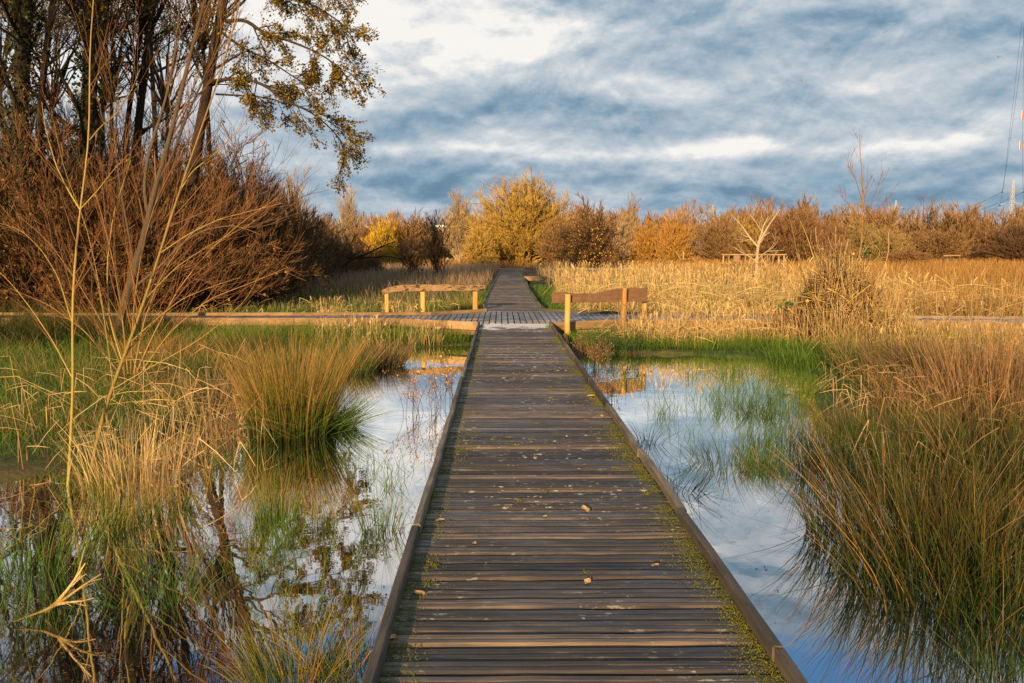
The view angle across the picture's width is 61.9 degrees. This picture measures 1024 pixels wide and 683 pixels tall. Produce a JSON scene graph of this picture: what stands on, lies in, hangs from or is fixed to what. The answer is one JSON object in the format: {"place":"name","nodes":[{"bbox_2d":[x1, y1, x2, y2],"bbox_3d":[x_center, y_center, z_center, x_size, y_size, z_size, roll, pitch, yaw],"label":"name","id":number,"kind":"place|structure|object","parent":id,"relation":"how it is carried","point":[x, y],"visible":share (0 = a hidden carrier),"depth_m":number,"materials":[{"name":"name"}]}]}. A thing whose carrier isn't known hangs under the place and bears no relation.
{"place":"outdoors","nodes":[
{"label":"outdoors","id":0,"kind":"place"},
{"bbox_2d":[0,345,1023,682],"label":"water","id":1,"kind":"structure","parent":0,"point":[828,631],"depth_m":5.95,"materials":[{"name":"liquid"}]},
{"bbox_2d":[0,493,120,593],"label":"rush tussock","id":2,"kind":"object","parent":1,"relation":"in","point":[21,567],"visible":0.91,"depth_m":5.49,"materials":[{"name":"green plant"}]},
{"bbox_2d":[13,547,111,622],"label":"broken reed","id":3,"kind":"object","parent":1,"relation":"on","point":[58,602],"visible":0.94,"depth_m":4.75,"materials":[{"name":"plant"}]},
{"bbox_2d":[0,0,171,488],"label":"willow sapling","id":4,"kind":"object","parent":1,"relation":"on","point":[71,315],"visible":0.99,"depth_m":7.19,"materials":[{"name":"beige plant"}]},
{"bbox_2d":[39,475,185,540],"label":"rush tussock","id":5,"kind":"object","parent":1,"relation":"in","point":[119,519],"visible":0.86,"depth_m":6.32,"materials":[{"name":"green plant"}]},
{"bbox_2d":[47,399,223,498],"bbox_3d":[-3.265,0.907,7.408,1.397,0.847,1.509,0,6,-1],"label":"tussock","id":6,"kind":"object","parent":1,"relation":"on","point":[148,473],"visible":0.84,"depth_m":7.45,"materials":[{"name":"plant"}]},
{"bbox_2d":[78,533,224,613],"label":"rush tussock","id":7,"kind":"object","parent":1,"relation":"in","point":[147,577],"visible":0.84,"depth_m":5.19,"materials":[{"name":"green plant"}]},
{"bbox_2d":[115,466,238,521],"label":"rush tussock","id":8,"kind":"object","parent":1,"relation":"in","point":[173,502],"visible":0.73,"depth_m":6.77,"materials":[{"name":"green plant"}]},
{"bbox_2d":[106,365,247,437],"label":"tussock","id":9,"kind":"object","parent":1,"relation":"on","point":[226,419],"visible":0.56,"depth_m":9.85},
{"bbox_2d":[122,359,284,416],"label":"rush tussock","id":10,"kind":"object","parent":1,"relation":"in","point":[223,398],"visible":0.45,"depth_m":11.15,"materials":[{"name":"plant"}]},
{"bbox_2d":[81,0,329,474],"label":"willow sapling","id":11,"kind":"object","parent":1,"relation":"on","point":[123,357],"visible":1,"depth_m":7.64,"materials":[{"name":"brown plant"}]},
{"bbox_2d":[139,325,419,443],"bbox_3d":[-2.471,0.470,9.351,2.485,1.312,2.828,5,8,37],"label":"rush tussock","id":12,"kind":"object","parent":1,"relation":"in","point":[283,400],"visible":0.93,"depth_m":9.30,"materials":[{"name":"green plant"}]},
{"bbox_2d":[214,455,344,525],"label":"rush tussock","id":13,"kind":"object","parent":1,"relation":"in","point":[282,504],"visible":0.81,"depth_m":6.54,"materials":[{"name":"green plant"}]},
{"bbox_2d":[195,569,380,682],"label":"rush tussock","id":14,"kind":"object","parent":1,"relation":"in","point":[272,659],"visible":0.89,"depth_m":4.13,"materials":[{"name":"green plant"}]},
{"bbox_2d":[263,585,387,682],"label":"rush tussock","id":15,"kind":"object","parent":1,"relation":"in","point":[343,659],"visible":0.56,"depth_m":4.15,"materials":[{"name":"green plant"}]},
{"bbox_2d":[258,383,401,432],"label":"rush tussock","id":16,"kind":"object","parent":1,"relation":"in","point":[345,417],"visible":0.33,"depth_m":9.95,"materials":[{"name":"green plant"}]},
{"bbox_2d":[300,335,391,376],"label":"rush tussock","id":17,"kind":"object","parent":1,"relation":"in","point":[363,366],"visible":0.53,"depth_m":14.40,"materials":[{"name":"green plant"}]},
{"bbox_2d":[331,465,422,536],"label":"rush tussock","id":18,"kind":"object","parent":1,"relation":"in","point":[383,526],"visible":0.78,"depth_m":6.27,"materials":[{"name":"green plant"}]},
{"bbox_2d":[340,334,422,369],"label":"rush tussock","id":19,"kind":"object","parent":1,"relation":"in","point":[389,359],"visible":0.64,"depth_m":15.18,"materials":[{"name":"plant"}]},
{"bbox_2d":[382,360,443,417],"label":"dock plant","id":20,"kind":"object","parent":1,"relation":"in","point":[412,394],"visible":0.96,"depth_m":10.63,"materials":[{"name":"brown plant"}]},
{"bbox_2d":[384,350,464,406],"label":"dock plant","id":21,"kind":"object","parent":1,"relation":"in","point":[446,380],"visible":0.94,"depth_m":11.40,"materials":[{"name":"brown plant"}]},
{"bbox_2d":[0,344,914,682],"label":"water grass","id":22,"kind":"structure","parent":1,"relation":"on","point":[716,404],"depth_m":8.52,"materials":[{"name":"plant"}]},
{"bbox_2d":[563,327,617,369],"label":"dry herb","id":23,"kind":"object","parent":1,"relation":"on","point":[578,349],"visible":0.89,"depth_m":15.10,"materials":[{"name":"plant"}]},
{"bbox_2d":[578,322,660,359],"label":"dry herb","id":24,"kind":"object","parent":1,"relation":"on","point":[612,339],"visible":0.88,"depth_m":16.69,"materials":[{"name":"green plant"}]},
{"bbox_2d":[661,413,789,475],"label":"sedge tuft","id":25,"kind":"object","parent":1,"relation":"in","point":[705,459],"visible":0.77,"depth_m":8.20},
{"bbox_2d":[726,437,813,474],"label":"rush tussock","id":26,"kind":"object","parent":1,"relation":"in","point":[769,463],"visible":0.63,"depth_m":8.06,"materials":[{"name":"green plant"}]},
{"bbox_2d":[760,332,883,371],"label":"rush tussock","id":27,"kind":"object","parent":1,"relation":"in","point":[797,362],"visible":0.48,"depth_m":15.35,"materials":[{"name":"green plant"}]},
{"bbox_2d":[808,393,1000,450],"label":"rush tussock","id":28,"kind":"object","parent":1,"relation":"in","point":[871,423],"visible":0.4,"depth_m":9.48,"materials":[{"name":"brown plant"}]},
{"bbox_2d":[0,256,1023,548],"bbox_3d":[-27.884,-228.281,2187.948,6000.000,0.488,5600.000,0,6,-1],"label":"ground","id":29,"kind":"structure","parent":0,"point":[10,468],"depth_m":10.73,"materials":[{"name":"plant"}]},
{"bbox_2d":[0,0,131,129],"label":"alder tree","id":30,"kind":"object","parent":29,"relation":"on","point":[66,65],"visible":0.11,"depth_m":34.81,"materials":[{"name":"brown plant"}]},
{"bbox_2d":[0,386,132,439],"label":"rush tussock","id":31,"kind":"object","parent":29,"relation":"on","point":[17,415],"visible":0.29,"depth_m":9.71,"materials":[{"name":"green plant"}]},
{"bbox_2d":[0,348,134,386],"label":"rush tussock","id":32,"kind":"object","parent":29,"relation":"on","point":[62,366],"visible":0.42,"depth_m":13.10,"materials":[{"name":"green plant"}]},
{"bbox_2d":[0,0,135,311],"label":"alder tree","id":33,"kind":"object","parent":29,"relation":"on","point":[23,45],"visible":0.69,"depth_m":23.07,"materials":[{"name":"brown plant"}]},
{"bbox_2d":[0,84,136,312],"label":"thicket bush","id":34,"kind":"object","parent":29,"relation":"on","point":[22,257],"visible":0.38,"depth_m":23.11,"materials":[{"name":"brown plant"}]},
{"bbox_2d":[0,0,175,312],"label":"alder tree","id":35,"kind":"object","parent":29,"relation":"on","point":[82,108],"visible":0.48,"depth_m":23.93,"materials":[{"name":"brown plant"}]},
{"bbox_2d":[0,77,186,312],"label":"thicket bush","id":36,"kind":"object","parent":29,"relation":"on","point":[62,145],"visible":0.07,"depth_m":24.27,"materials":[{"name":"brown plant"}]},
{"bbox_2d":[0,291,213,349],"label":"dark sedge","id":37,"kind":"object","parent":29,"relation":"on","point":[21,328],"visible":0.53,"depth_m":18.40,"materials":[{"name":"plant"}]},
{"bbox_2d":[0,112,234,312],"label":"thicket bush","id":38,"kind":"object","parent":29,"relation":"on","point":[131,220],"visible":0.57,"depth_m":23.38,"materials":[{"name":"brown plant"}]},
{"bbox_2d":[57,0,180,164],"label":"alder tree","id":39,"kind":"object","parent":29,"relation":"on","point":[116,86],"visible":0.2,"depth_m":28.10,"materials":[{"name":"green plant"}]},
{"bbox_2d":[35,0,211,169],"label":"alder tree","id":40,"kind":"object","parent":29,"relation":"on","point":[112,44],"visible":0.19,"depth_m":32.69,"materials":[{"name":"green plant"}]},
{"bbox_2d":[40,364,220,412],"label":"rush tussock","id":41,"kind":"object","parent":29,"relation":"on","point":[118,388],"visible":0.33,"depth_m":11.18,"materials":[{"name":"green plant"}]},
{"bbox_2d":[38,0,232,196],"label":"alder tree","id":42,"kind":"object","parent":29,"relation":"on","point":[141,90],"visible":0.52,"depth_m":26.03,"materials":[{"name":"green plant"}]},
{"bbox_2d":[127,0,166,171],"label":"alder tree","id":43,"kind":"object","parent":29,"relation":"on","point":[152,73],"visible":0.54,"depth_m":26.05,"materials":[{"name":"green plant"}]},
{"bbox_2d":[43,103,260,312],"bbox_3d":[-10.970,-3.865,25.992,6.814,6.386,7.270,3,7,29],"label":"thicket bush","id":44,"kind":"object","parent":29,"relation":"on","point":[193,304],"visible":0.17,"depth_m":25.20,"materials":[{"name":"brown plant"}]},
{"bbox_2d":[93,327,218,365],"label":"rush tussock","id":45,"kind":"object","parent":29,"relation":"on","point":[149,353],"visible":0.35,"depth_m":15.55,"materials":[{"name":"green plant"}]},
{"bbox_2d":[0,70,318,373],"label":"willow clump","id":46,"kind":"object","parent":29,"relation":"on","point":[148,310],"visible":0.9,"depth_m":12.41,"materials":[{"name":"plant"}]},
{"bbox_2d":[68,0,252,166],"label":"alder tree","id":47,"kind":"object","parent":29,"relation":"on","point":[161,86],"visible":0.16,"depth_m":35.79,"materials":[{"name":"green plant"}]},
{"bbox_2d":[105,54,231,207],"bbox_3d":[-12.925,-5.936,30.226,5.402,9.509,3.973,3,7,24],"label":"bare tree","id":48,"kind":"object","parent":29,"relation":"on","point":[161,141],"visible":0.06,"depth_m":30.18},
{"bbox_2d":[92,339,260,389],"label":"rush tussock","id":49,"kind":"object","parent":29,"relation":"on","point":[174,368],"visible":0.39,"depth_m":12.76,"materials":[{"name":"plant"}]},
{"bbox_2d":[88,0,309,340],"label":"grey willow","id":50,"kind":"object","parent":29,"relation":"on","point":[159,174],"visible":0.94,"depth_m":18.36,"materials":[{"name":"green plant"}]},
{"bbox_2d":[168,0,238,189],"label":"alder tree","id":51,"kind":"object","parent":29,"relation":"on","point":[204,47],"visible":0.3,"depth_m":28.00,"materials":[{"name":"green plant"}]},
{"bbox_2d":[109,102,311,312],"bbox_3d":[-10.125,-4.254,27.154,6.969,6.834,6.954,0,6,-3],"label":"thicket bush","id":52,"kind":"object","parent":29,"relation":"on","point":[217,236],"visible":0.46,"depth_m":26.37,"materials":[{"name":"brown plant"}]},
{"bbox_2d":[191,328,304,355],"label":"rush tussock","id":53,"kind":"object","parent":29,"relation":"on","point":[253,346],"visible":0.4,"depth_m":16.80,"materials":[{"name":"plant"}]},
{"bbox_2d":[178,129,333,309],"bbox_3d":[-9.590,-4.235,29.661,6.637,6.314,6.010,0,6,0],"label":"thicket bush","id":54,"kind":"object","parent":29,"relation":"on","point":[283,237],"visible":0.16,"depth_m":29.59,"materials":[{"name":"brown plant"}]},
{"bbox_2d":[153,0,386,312],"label":"alder tree","id":55,"kind":"object","parent":29,"relation":"on","point":[286,96],"visible":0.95,"depth_m":23.82,"materials":[{"name":"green plant"}]},
{"bbox_2d":[244,165,337,301],"bbox_3d":[-9.852,-4.216,33.544,6.005,5.422,5.917,-1,6,-14],"label":"thicket bush","id":56,"kind":"object","parent":29,"relation":"on","point":[305,261],"visible":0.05,"depth_m":33.61,"materials":[{"name":"brown plant"}]},
{"bbox_2d":[270,167,321,231],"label":"bush","id":57,"kind":"object","parent":29,"relation":"on","point":[301,194],"visible":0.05,"depth_m":70.77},
{"bbox_2d":[266,202,340,290],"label":"thicket bush","id":58,"kind":"object","parent":29,"relation":"on","point":[326,261],"visible":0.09,"depth_m":43.68,"materials":[{"name":"brown plant"}]},
{"bbox_2d":[167,261,499,312],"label":"faded meadow","id":59,"kind":"structure","parent":29,"relation":"on","point":[485,270],"depth_m":43.08,"materials":[{"name":"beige plant"}]},
{"bbox_2d":[310,218,359,280],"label":"thicket bush","id":60,"kind":"object","parent":29,"relation":"on","point":[343,255],"visible":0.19,"depth_m":55.32,"materials":[{"name":"brown plant"}]},
{"bbox_2d":[332,184,363,251],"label":"poplar tree","id":61,"kind":"object","parent":29,"relation":"on","point":[348,218],"visible":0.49,"depth_m":132.78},
{"bbox_2d":[338,234,372,277],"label":"thicket bush","id":62,"kind":"object","parent":29,"relation":"on","point":[356,253],"visible":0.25,"depth_m":61.30,"materials":[{"name":"brown plant"}]},
{"bbox_2d":[361,211,399,267],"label":"willow shrub","id":63,"kind":"object","parent":29,"relation":"on","point":[379,240],"visible":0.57,"depth_m":93.71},
{"bbox_2d":[390,234,429,278],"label":"upright shrub","id":64,"kind":"object","parent":29,"relation":"on","point":[413,261],"visible":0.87,"depth_m":62.22,"materials":[{"name":"brown plant"}]},
{"bbox_2d":[382,284,484,321],"bbox_3d":[-2.058,-0.866,22.562,2.804,1.296,0.219,-2,6,-22],"label":"wooden rail","id":65,"kind":"object","parent":29,"relation":"on","point":[423,288],"visible":0.74,"depth_m":22.41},
{"bbox_2d":[417,208,454,277],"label":"upright shrub","id":66,"kind":"object","parent":29,"relation":"on","point":[435,251],"visible":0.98,"depth_m":59.34,"materials":[{"name":"brown plant"}]},
{"bbox_2d":[438,184,477,262],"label":"poplar tree","id":67,"kind":"object","parent":29,"relation":"on","point":[458,237],"visible":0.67,"depth_m":124.15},
{"bbox_2d":[457,222,505,265],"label":"willow shrub","id":68,"kind":"object","parent":29,"relation":"on","point":[480,252],"visible":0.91,"depth_m":98.57,"materials":[{"name":"plant"}]},
{"bbox_2d":[0,273,1023,506],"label":"broken straw","id":69,"kind":"object","parent":29,"relation":"on","point":[742,293],"visible":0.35,"depth_m":17.48,"materials":[{"name":"plant"}]},
{"bbox_2d":[0,308,1023,337],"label":"crossing boardwalk","id":70,"kind":"structure","parent":29,"relation":"on","point":[578,319],"depth_m":20.30,"materials":[{"name":"wood"}]},
{"bbox_2d":[0,315,1023,456],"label":"dead sedge","id":71,"kind":"object","parent":29,"relation":"on","point":[945,396],"visible":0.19,"depth_m":10.82,"materials":[{"name":"plant"}]},
{"bbox_2d":[483,269,545,316],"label":"boardwalk","id":72,"kind":"structure","parent":29,"relation":"on","point":[509,290],"depth_m":31.36,"materials":[{"name":"wood"}]},
{"bbox_2d":[451,162,593,266],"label":"willow tree","id":73,"kind":"object","parent":29,"relation":"on","point":[518,230],"visible":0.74,"depth_m":108.93,"materials":[{"name":"plant"}]},
{"bbox_2d":[28,296,1023,349],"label":"straw fringe","id":74,"kind":"object","parent":29,"relation":"on","point":[377,325],"visible":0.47,"depth_m":18.86,"materials":[{"name":"plant"}]},
{"bbox_2d":[534,211,576,267],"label":"willow tree","id":75,"kind":"object","parent":29,"relation":"on","point":[555,243],"visible":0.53,"depth_m":102.57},
{"bbox_2d":[362,321,807,682],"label":"boardwalk","id":76,"kind":"structure","parent":29,"relation":"on","point":[519,600],"depth_m":4.44,"materials":[{"name":"wood"}]},
{"bbox_2d":[379,324,785,682],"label":"moss","id":77,"kind":"object","parent":76,"relation":"on","point":[742,628],"visible":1,"depth_m":4.50,"materials":[{"name":"plant"}]},
{"bbox_2d":[551,192,634,271],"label":"thorn tree","id":78,"kind":"object","parent":29,"relation":"on","point":[592,247],"visible":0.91,"depth_m":80.67,"materials":[{"name":"brown plant"}]},
{"bbox_2d":[552,288,646,336],"bbox_3d":[2.137,-0.538,19.264,2.908,1.336,0.440,-5,8,-38],"label":"wooden rail","id":79,"kind":"object","parent":29,"relation":"on","point":[624,295],"visible":0.83,"depth_m":19.24,"materials":[{"name":"wood"}]},
{"bbox_2d":[590,207,645,262],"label":"willow tree","id":80,"kind":"object","parent":29,"relation":"on","point":[624,233],"visible":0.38,"depth_m":110.17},
{"bbox_2d":[623,218,661,265],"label":"willow shrub","id":81,"kind":"object","parent":29,"relation":"on","point":[645,252],"visible":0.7,"depth_m":99.78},
{"bbox_2d":[311,191,1023,260],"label":"distant wood","id":82,"kind":"object","parent":29,"relation":"on","point":[415,228],"visible":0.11,"depth_m":172.59,"materials":[{"name":"plant"}]},
{"bbox_2d":[652,206,695,266],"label":"willow shrub","id":83,"kind":"object","parent":29,"relation":"on","point":[669,245],"visible":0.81,"depth_m":96.84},
{"bbox_2d":[384,251,1023,356],"bbox_3d":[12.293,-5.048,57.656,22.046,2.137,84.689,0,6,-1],"label":"reed bed","id":84,"kind":"object","parent":29,"relation":"on","point":[635,273],"visible":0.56,"depth_m":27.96,"materials":[{"name":"plant"}]},
{"bbox_2d":[688,212,746,263],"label":"willow tree","id":85,"kind":"object","parent":29,"relation":"on","point":[716,246],"visible":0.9,"depth_m":116.61,"materials":[{"name":"plant"}]},
{"bbox_2d":[731,214,771,263],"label":"willow tree","id":86,"kind":"object","parent":29,"relation":"on","point":[748,243],"visible":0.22,"depth_m":123.59,"materials":[{"name":"plant"}]},
{"bbox_2d":[728,207,783,282],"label":"dead tree","id":87,"kind":"object","parent":29,"relation":"on","point":[760,240],"visible":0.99,"depth_m":49.80,"materials":[{"name":"wood"}]},
{"bbox_2d":[743,198,838,264],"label":"willow tree","id":88,"kind":"object","parent":29,"relation":"on","point":[782,232],"visible":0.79,"depth_m":102.96,"materials":[{"name":"plant"}]},
{"bbox_2d":[804,215,858,261],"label":"willow tree","id":89,"kind":"object","parent":29,"relation":"on","point":[841,230],"visible":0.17,"depth_m":114.83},
{"bbox_2d":[747,215,929,352],"bbox_3d":[6.925,-1.295,18.229,3.884,2.826,3.445,0,6,-1],"label":"bramble mound","id":90,"kind":"object","parent":29,"relation":"on","point":[844,293],"visible":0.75,"depth_m":17.89,"materials":[{"name":"plant"}]},
{"bbox_2d":[748,394,935,482],"bbox_3d":[3.116,0.851,8.000,1.850,0.836,1.382,0,6,-1],"label":"rush tussock","id":91,"kind":"object","parent":29,"relation":"on","point":[825,450],"visible":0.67,"depth_m":7.95,"materials":[{"name":"plant"}]},
{"bbox_2d":[839,216,890,260],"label":"willow tree","id":92,"kind":"object","parent":29,"relation":"on","point":[856,237],"visible":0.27,"depth_m":126.66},
{"bbox_2d":[836,129,899,271],"bbox_3d":[14.810,-5.306,35.785,2.428,7.064,0.800,0,6,-1],"label":"young birch","id":93,"kind":"object","parent":29,"relation":"on","point":[862,222],"visible":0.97,"depth_m":35.75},
{"bbox_2d":[716,396,1023,584],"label":"rush tussock","id":94,"kind":"object","parent":29,"relation":"on","point":[847,509],"visible":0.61,"depth_m":5.98,"materials":[{"name":"plant"}]},
{"bbox_2d":[733,440,1023,657],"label":"rush tussock","id":95,"kind":"object","parent":29,"relation":"on","point":[880,564],"visible":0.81,"depth_m":4.96,"materials":[{"name":"green plant"}]},
{"bbox_2d":[856,224,917,262],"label":"willow tree","id":96,"kind":"object","parent":29,"relation":"on","point":[883,243],"visible":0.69,"depth_m":118.82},
{"bbox_2d":[801,309,995,384],"bbox_3d":[6.051,0.077,13.482,2.771,1.230,3.198,0,6,-1],"label":"rush tussock","id":97,"kind":"object","parent":29,"relation":"on","point":[860,357],"visible":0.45,"depth_m":13.29,"materials":[{"name":"plant"}]},
{"bbox_2d":[878,247,946,265],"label":"willow shrub","id":98,"kind":"object","parent":29,"relation":"on","point":[915,256],"visible":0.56,"depth_m":103.50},
{"bbox_2d":[822,366,1023,497],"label":"rush tussock","id":99,"kind":"object","parent":29,"relation":"on","point":[977,450],"visible":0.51,"depth_m":7.62,"materials":[{"name":"plant"}]},
{"bbox_2d":[837,365,1023,682],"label":"rush bed","id":100,"kind":"object","parent":29,"relation":"on","point":[975,626],"visible":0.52,"depth_m":5.04,"materials":[{"name":"plant"}]},
{"bbox_2d":[839,353,1022,422],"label":"rush tussock","id":101,"kind":"object","parent":29,"relation":"on","point":[902,393],"visible":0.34,"depth_m":10.68,"materials":[{"name":"brown plant"}]},
{"bbox_2d":[839,289,1023,428],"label":"rush tussock","id":102,"kind":"object","parent":29,"relation":"on","point":[1006,379],"visible":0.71,"depth_m":10.28,"materials":[{"name":"plant"}]},
{"bbox_2d":[845,326,1023,392],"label":"rush tussock","id":103,"kind":"object","parent":29,"relation":"on","point":[909,362],"visible":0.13,"depth_m":12.47,"materials":[{"name":"plant"}]},
{"bbox_2d":[903,223,994,261],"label":"willow tree","id":104,"kind":"object","parent":29,"relation":"on","point":[936,241],"visible":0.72,"depth_m":128.74,"materials":[{"name":"plant"}]},
{"bbox_2d":[956,222,1008,260],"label":"willow tree","id":105,"kind":"object","parent":29,"relation":"on","point":[977,236],"visible":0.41,"depth_m":148.94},
{"bbox_2d":[976,222,1023,261],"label":"willow tree","id":106,"kind":"object","parent":29,"relation":"on","point":[1013,248],"visible":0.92,"depth_m":118.21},
{"bbox_2d":[0,0,1023,248],"label":"sky","id":107,"kind":"structure","parent":0,"point":[667,103],"materials":[{"name":"blue"}]},
{"bbox_2d":[2,364,1023,682],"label":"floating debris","id":108,"kind":"object","parent":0,"point":[242,564],"visible":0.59,"depth_m":5.59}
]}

